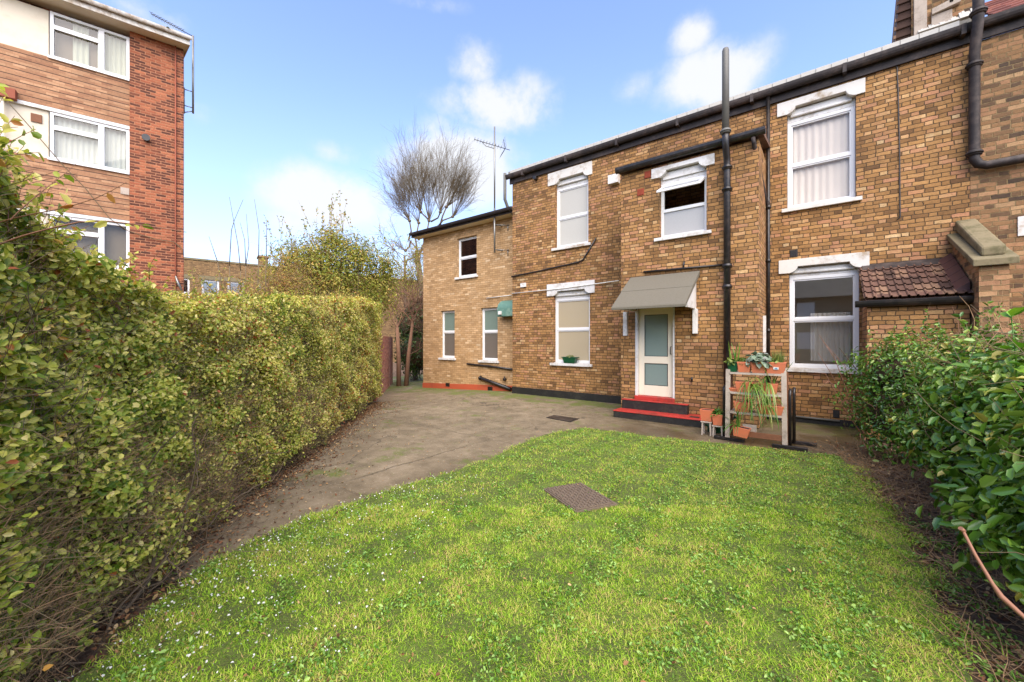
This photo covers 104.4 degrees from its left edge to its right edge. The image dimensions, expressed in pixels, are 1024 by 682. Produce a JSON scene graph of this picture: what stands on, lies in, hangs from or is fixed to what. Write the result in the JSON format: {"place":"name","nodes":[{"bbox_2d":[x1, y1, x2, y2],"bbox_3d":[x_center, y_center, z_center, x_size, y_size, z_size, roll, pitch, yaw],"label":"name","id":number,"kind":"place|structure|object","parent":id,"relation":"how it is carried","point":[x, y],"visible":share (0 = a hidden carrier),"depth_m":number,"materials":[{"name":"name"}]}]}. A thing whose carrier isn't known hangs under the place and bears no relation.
{"place":"outdoors","nodes":[
{"label":"outdoors","id":0,"kind":"place"},
{"bbox_2d":[33,375,871,623],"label":"concrete path","id":1,"kind":"structure","parent":0,"point":[399,456],"depth_m":6.72,"materials":[{"name":"grey concrete"}]},
{"bbox_2d":[209,197,266,293],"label":"whip shoots","id":2,"kind":"object","parent":1,"relation":"on","point":[245,251],"visible":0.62,"depth_m":10.19,"materials":[{"name":"brown plant"}]},
{"bbox_2d":[57,401,420,676],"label":"leaf litter","id":3,"kind":"object","parent":1,"relation":"on","point":[361,415],"visible":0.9,"depth_m":4.00,"materials":[{"name":"brown plant"}]},
{"bbox_2d":[171,246,319,297],"bbox_3d":[-6.803,-0.386,10.220,1.870,4.539,3.635,0,0,27],"label":"privet bush","id":4,"kind":"object","parent":1,"relation":"on","point":[287,279],"visible":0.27,"depth_m":10.68,"materials":[{"name":"green plant"}]},
{"bbox_2d":[243,190,403,327],"bbox_3d":[-5.787,-1.359,12.487,4.907,6.533,2.585,0,0,-19],"label":"privet bush","id":5,"kind":"object","parent":1,"relation":"on","point":[316,255],"visible":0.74,"depth_m":12.23,"materials":[{"name":"green plant"}]},
{"bbox_2d":[389,234,422,379],"bbox_3d":[-4.981,-1.963,21.795,2.683,8.202,4.302,0,0,29],"label":"evergreen bush","id":6,"kind":"object","parent":1,"relation":"on","point":[418,257],"visible":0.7,"depth_m":21.15,"materials":[{"name":"green plant"}]},
{"bbox_2d":[391,293,422,380],"bbox_3d":[-4.857,-0.483,20.868,3.037,5.204,3.689,0,0,-7],"label":"evergreen bush","id":7,"kind":"object","parent":1,"relation":"on","point":[416,361],"visible":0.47,"depth_m":20.18,"materials":[{"name":"green plant"}]},
{"bbox_2d":[276,394,640,506],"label":"path leaves","id":8,"kind":"object","parent":1,"relation":"on","point":[423,441],"visible":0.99,"depth_m":7.03,"materials":[{"name":"brown plant"}]},
{"bbox_2d":[546,415,578,421],"bbox_3d":[1.081,1.682,8.612,0.690,0.016,0.472,0,0,38],"label":"drain cover","id":9,"kind":"object","parent":1,"relation":"on","point":[564,418],"visible":1,"depth_m":8.57,"materials":[{"name":"black metal"}]},
{"bbox_2d":[701,421,712,435],"bbox_3d":[3.498,1.555,7.111,0.180,0.250,0.180,0,0,38],"label":"pot stand","id":10,"kind":"object","parent":1,"relation":"on","point":[703,427],"visible":0.83,"depth_m":7.10,"materials":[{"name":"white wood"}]},
{"bbox_2d":[700,408,713,421],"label":"flower pot","id":11,"kind":"object","parent":10,"relation":"on","point":[705,414],"visible":0.94,"depth_m":7.04,"materials":[{"name":"ceramic"}]},
{"bbox_2d":[712,425,722,436],"bbox_3d":[3.641,1.580,6.999,0.180,0.200,0.180,0,0,38],"label":"pot stand","id":12,"kind":"object","parent":1,"relation":"on","point":[714,429],"visible":0.59,"depth_m":6.96,"materials":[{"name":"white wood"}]},
{"bbox_2d":[710,406,722,425],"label":"flower pot","id":13,"kind":"object","parent":12,"relation":"on","point":[717,418],"visible":0.91,"depth_m":6.92,"materials":[{"name":"ceramic"}]},
{"bbox_2d":[714,369,816,451],"bbox_3d":[4.171,1.076,6.582,1.412,1.206,0.523,0,0,38],"label":"plant rack","id":14,"kind":"object","parent":1,"relation":"on","point":[787,437],"visible":0.88,"depth_m":6.45,"materials":[{"name":"white wood"}]},
{"bbox_2d":[724,341,740,371],"bbox_3d":[3.720,0.257,6.686,0.269,0.523,0.283,0,0,38],"label":"flower pot","id":15,"kind":"object","parent":14,"relation":"on","point":[732,365],"visible":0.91,"depth_m":6.66,"materials":[{"name":"green plastic"}]},
{"bbox_2d":[720,408,750,438],"bbox_3d":[3.631,1.305,6.528,0.512,0.515,0.387,9,5,38],"label":"flower pot","id":16,"kind":"object","parent":14,"relation":"on","point":[741,431],"visible":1,"depth_m":6.50,"materials":[{"name":"ceramic"}]},
{"bbox_2d":[735,357,750,372],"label":"flower pot","id":17,"kind":"object","parent":14,"relation":"on","point":[741,364],"visible":0.78,"depth_m":6.55,"materials":[{"name":"ceramic"}]},
{"bbox_2d":[733,395,767,422],"bbox_3d":[3.805,1.126,6.446,0.410,0.528,0.628,0,0,-6],"label":"flower pot","id":18,"kind":"object","parent":14,"relation":"on","point":[740,405],"visible":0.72,"depth_m":6.51,"materials":[{"name":"ceramic"}]},
{"bbox_2d":[744,351,771,372],"bbox_3d":[4.020,0.341,6.493,0.471,0.356,0.430,0,0,38],"label":"flower pot","id":19,"kind":"object","parent":14,"relation":"on","point":[756,358],"visible":0.97,"depth_m":6.41,"materials":[{"name":"ceramic"}]},
{"bbox_2d":[735,377,785,424],"bbox_3d":[3.839,1.001,6.344,0.650,0.843,0.792,0,0,7],"label":"flower pot","id":20,"kind":"object","parent":14,"relation":"on","point":[746,384],"visible":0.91,"depth_m":6.33,"materials":[{"name":"ceramic"}]},
{"bbox_2d":[735,361,793,416],"bbox_3d":[4.001,0.788,6.295,0.893,1.040,0.553,0,0,-37],"label":"flower pot","id":21,"kind":"object","parent":14,"relation":"on","point":[773,386],"visible":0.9,"depth_m":6.28,"materials":[{"name":"ceramic"}]},
{"bbox_2d":[746,394,783,428],"bbox_3d":[4.008,1.118,6.309,0.521,0.558,0.460,0,0,38],"label":"flower pot","id":22,"kind":"object","parent":14,"relation":"on","point":[779,410],"visible":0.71,"depth_m":6.29,"materials":[{"name":"ceramic"}]},
{"bbox_2d":[766,348,787,373],"bbox_3d":[4.233,0.308,6.322,0.336,0.420,0.308,0,0,38],"label":"flower pot","id":23,"kind":"object","parent":14,"relation":"on","point":[777,365],"visible":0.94,"depth_m":6.29,"materials":[{"name":"ceramic"}]},
{"bbox_2d":[814,335,865,450],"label":"bare canes","id":24,"kind":"object","parent":1,"relation":"on","point":[843,397],"visible":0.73,"depth_m":6.60,"materials":[{"name":"brown plant"}]},
{"bbox_2d":[30,427,1017,681],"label":"lawn","id":25,"kind":"structure","parent":0,"point":[425,651],"depth_m":2.73,"materials":[{"name":"green plant"}]},
{"bbox_2d":[66,471,614,681],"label":"fallen petals","id":26,"kind":"object","parent":25,"relation":"on","point":[143,669],"visible":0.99,"depth_m":2.59,"materials":[{"name":"plant"}]},
{"bbox_2d":[112,428,996,681],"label":"weeds","id":27,"kind":"object","parent":25,"relation":"on","point":[494,623],"visible":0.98,"depth_m":2.71,"materials":[{"name":"green plant"}]},
{"bbox_2d":[544,482,617,512],"bbox_3d":[0.710,1.665,4.223,0.493,0.070,0.668,0,0,-24],"label":"manhole cover","id":28,"kind":"object","parent":25,"relation":"on","point":[573,495],"visible":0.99,"depth_m":4.14,"materials":[{"name":"metal"}]},
{"bbox_2d":[26,362,1023,681],"bbox_3d":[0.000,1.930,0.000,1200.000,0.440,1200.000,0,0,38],"label":"ground","id":29,"kind":"structure","parent":0,"point":[84,656],"depth_m":2.56,"materials":[{"name":"soil"}]},
{"bbox_2d":[0,0,191,296],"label":"block of flats","id":30,"kind":"structure","parent":29,"relation":"on","point":[94,90],"depth_m":11.01,"materials":[{"name":"red brick"}]},
{"bbox_2d":[47,11,129,81],"bbox_3d":[-11.572,-8.027,10.915,1.544,1.265,0.285,0,0,-38],"label":"window","id":31,"kind":"structure","parent":30,"relation":"in","point":[74,42],"depth_m":10.91,"materials":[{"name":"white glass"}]},
{"bbox_2d":[47,111,129,174],"bbox_3d":[-11.572,-5.378,10.915,1.544,1.285,0.285,0,0,-38],"label":"window","id":32,"kind":"structure","parent":30,"relation":"in","point":[73,140],"depth_m":10.91,"materials":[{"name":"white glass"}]},
{"bbox_2d":[50,214,129,269],"bbox_3d":[-11.572,-2.667,10.915,1.544,1.305,0.285,0,0,-38],"label":"window","id":33,"kind":"structure","parent":30,"relation":"in","point":[113,241],"depth_m":11.15,"materials":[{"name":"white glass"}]},
{"bbox_2d":[150,12,193,113],"bbox_3d":[-10.432,-8.493,12.206,1.084,2.945,0.240,0,0,-19],"label":"tv aerial","id":34,"kind":"object","parent":30,"relation":"attached to","point":[192,107],"visible":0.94,"depth_m":12.35,"materials":[{"name":"metal"}]},
{"bbox_2d":[0,83,392,681],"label":"hedge","id":35,"kind":"object","parent":29,"relation":"on","point":[142,423],"visible":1,"depth_m":2.37,"materials":[{"name":"green plant"}]},
{"bbox_2d":[184,255,419,361],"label":"terrace","id":36,"kind":"structure","parent":29,"relation":"on","point":[207,270],"depth_m":31.87,"materials":[{"name":"brick"}]},
{"bbox_2d":[184,278,189,294],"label":"window","id":37,"kind":"structure","parent":36,"relation":"in","point":[184,278],"depth_m":30.22,"materials":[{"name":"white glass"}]},
{"bbox_2d":[201,280,218,294],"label":"window","id":38,"kind":"structure","parent":36,"relation":"in","point":[201,280],"depth_m":31.13,"materials":[{"name":"white plastic"}]},
{"bbox_2d":[370,336,392,400],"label":"garden wall","id":39,"kind":"structure","parent":29,"relation":"on","point":[386,353],"depth_m":15.93,"materials":[{"name":"brick"}]},
{"bbox_2d":[362,216,413,309],"bbox_3d":[-8.365,-3.071,26.885,3.639,10.509,4.192,0,0,-22],"label":"bare tree","id":40,"kind":"object","parent":29,"relation":"on","point":[393,248],"visible":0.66,"depth_m":26.05,"materials":[{"name":"brown plant"}]},
{"bbox_2d":[376,274,422,385],"bbox_3d":[-4.576,-0.625,17.447,4.835,5.320,3.961,0,0,38],"label":"bare shrub","id":41,"kind":"object","parent":29,"relation":"on","point":[398,368],"visible":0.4,"depth_m":17.47,"materials":[{"name":"brown plant"}]},
{"bbox_2d":[368,111,491,368],"bbox_3d":[-6.913,-7.611,31.505,10.681,19.676,6.418,0,0,-1],"label":"pollarded tree","id":42,"kind":"object","parent":29,"relation":"on","point":[431,176],"visible":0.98,"depth_m":30.78,"materials":[{"name":"grey plant"}]},
{"bbox_2d":[409,173,512,390],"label":"brick annexe","id":43,"kind":"structure","parent":29,"relation":"on","point":[467,290],"depth_m":14.71,"materials":[{"name":"brown brick"}]},
{"bbox_2d":[438,310,455,359],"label":"window","id":44,"kind":"structure","parent":43,"relation":"in","point":[448,316],"depth_m":15.49,"materials":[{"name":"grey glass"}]},
{"bbox_2d":[454,236,477,279],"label":"window","id":45,"kind":"structure","parent":43,"relation":"in","point":[461,258],"depth_m":14.96,"materials":[{"name":"white plastic"}]},
{"bbox_2d":[478,307,498,362],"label":"window","id":46,"kind":"structure","parent":43,"relation":"in","point":[490,319],"depth_m":14.17,"materials":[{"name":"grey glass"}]},
{"bbox_2d":[474,126,508,255],"bbox_3d":[-0.671,-5.102,13.474,1.235,4.389,0.440,0,0,-14],"label":"tv aerial","id":47,"kind":"object","parent":43,"relation":"attached to","point":[495,224],"visible":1,"depth_m":13.49,"materials":[{"name":"metal"}]},
{"bbox_2d":[497,300,512,316],"bbox_3d":[-0.148,-1.099,13.265,0.734,0.562,0.437,0,0,38],"label":"awning","id":48,"kind":"object","parent":43,"relation":"attached to","point":[504,308],"visible":0.82,"depth_m":13.21,"materials":[{"name":"green fabric"}]},
{"bbox_2d":[505,4,1023,428],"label":"brick house","id":49,"kind":"structure","parent":29,"relation":"on","point":[658,265],"depth_m":8.30,"materials":[{"name":"brick"}]},
{"bbox_2d":[562,355,578,362],"bbox_3d":[1.704,0.523,11.613,0.519,0.237,0.239,0,0,38],"label":"window box","id":50,"kind":"object","parent":49,"relation":"on","point":[567,359],"visible":1,"depth_m":11.53,"materials":[{"name":"green plastic"}]},
{"bbox_2d":[551,174,590,250],"bbox_3d":[1.763,-3.759,11.628,1.282,2.116,0.260,0,0,38],"label":"window","id":51,"kind":"structure","parent":49,"relation":"in","point":[572,193],"depth_m":11.70,"materials":[{"name":"grey glass"}]},
{"bbox_2d":[550,290,592,366],"bbox_3d":[1.761,-0.377,11.630,1.384,2.214,0.260,0,0,38],"label":"window","id":52,"kind":"structure","parent":49,"relation":"in","point":[572,307],"depth_m":11.68,"materials":[{"name":"beige glass"}]},
{"bbox_2d":[639,307,672,396],"bbox_3d":[3.223,0.240,8.890,0.768,1.990,0.099,0,0,38],"label":"door","id":53,"kind":"structure","parent":49,"relation":"in","point":[655,324],"depth_m":8.90,"materials":[{"name":"beige paint"}]},
{"bbox_2d":[654,164,711,241],"bbox_3d":[3.571,-2.959,8.384,1.152,1.532,0.541,0,0,38],"label":"window","id":54,"kind":"structure","parent":49,"relation":"in","point":[688,220],"depth_m":8.50,"materials":[{"name":"white paint"}]},
{"bbox_2d":[782,95,861,212],"bbox_3d":[6.303,-3.810,8.119,1.287,2.191,0.297,0,0,38],"label":"window","id":55,"kind":"structure","parent":49,"relation":"in","point":[821,135],"depth_m":8.18,"materials":[{"name":"white glass"}]},
{"bbox_2d":[785,263,861,373],"bbox_3d":[6.357,-0.456,8.117,1.304,2.197,0.360,0,0,38],"label":"window","id":56,"kind":"structure","parent":49,"relation":"in","point":[833,328],"depth_m":8.14,"materials":[{"name":"white glass"}]},
{"bbox_2d":[855,253,973,441],"bbox_3d":[6.785,0.072,6.844,1.376,3.217,1.257,0,0,38],"label":"lean to","id":57,"kind":"object","parent":29,"relation":"on","point":[896,294],"visible":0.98,"depth_m":6.57,"materials":[{"name":"brick"}]},
{"bbox_2d":[823,303,1005,470],"bbox_3d":[5.597,0.598,5.364,1.605,2.246,2.178,0,0,-27],"label":"evergreen shrub","id":58,"kind":"object","parent":29,"relation":"on","point":[878,382],"visible":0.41,"depth_m":5.45,"materials":[{"name":"green plant"}]},
{"bbox_2d":[813,439,1023,681],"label":"leaf litter","id":59,"kind":"object","parent":29,"relation":"on","point":[1004,619],"visible":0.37,"depth_m":2.96,"materials":[{"name":"brown plant"}]},
{"bbox_2d":[875,286,1023,497],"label":"evergreen shrub","id":60,"kind":"object","parent":29,"relation":"on","point":[963,347],"visible":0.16,"depth_m":4.25,"materials":[{"name":"green plant"}]},
{"bbox_2d":[886,319,1023,569],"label":"evergreen shrub","id":61,"kind":"object","parent":29,"relation":"on","point":[963,442],"visible":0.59,"depth_m":3.16,"materials":[{"name":"green plant"}]},
{"bbox_2d":[1000,307,1023,404],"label":"leafy sprig","id":62,"kind":"object","parent":61,"relation":"on","point":[1010,313],"visible":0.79,"depth_m":2.90,"materials":[{"name":"green plant"}]},
{"bbox_2d":[892,0,1023,336],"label":"neighbouring house","id":63,"kind":"structure","parent":29,"relation":"on","point":[994,68],"depth_m":6.63,"materials":[{"name":"brick"}]},
{"bbox_2d":[900,511,1023,681],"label":"soil weeds","id":64,"kind":"object","parent":29,"relation":"on","point":[989,675],"visible":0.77,"depth_m":2.50,"materials":[{"name":"green plant"}]},
{"bbox_2d":[915,292,1023,604],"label":"evergreen shrub","id":65,"kind":"object","parent":29,"relation":"on","point":[1009,484],"visible":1,"depth_m":2.30,"materials":[{"name":"green plant"}]},
{"bbox_2d":[947,219,1019,345],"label":"parapet wall","id":66,"kind":"structure","parent":29,"relation":"on","point":[985,257],"depth_m":5.75,"materials":[{"name":"brick"}]},
{"bbox_2d":[958,526,1023,619],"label":"pruned branch","id":67,"kind":"object","parent":29,"relation":"on","point":[1006,601],"visible":1,"depth_m":1.42,"materials":[{"name":"brown wood"}]},
{"bbox_2d":[94,0,1016,279],"label":"sky","id":68,"kind":"structure","parent":0,"point":[296,101],"materials":[{"name":"blue"}]},
{"bbox_2d":[135,418,1023,681],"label":"dead stems","id":69,"kind":"object","parent":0,"point":[902,484],"depth_m":2.99,"materials":[{"name":"brown plant"}]}
]}

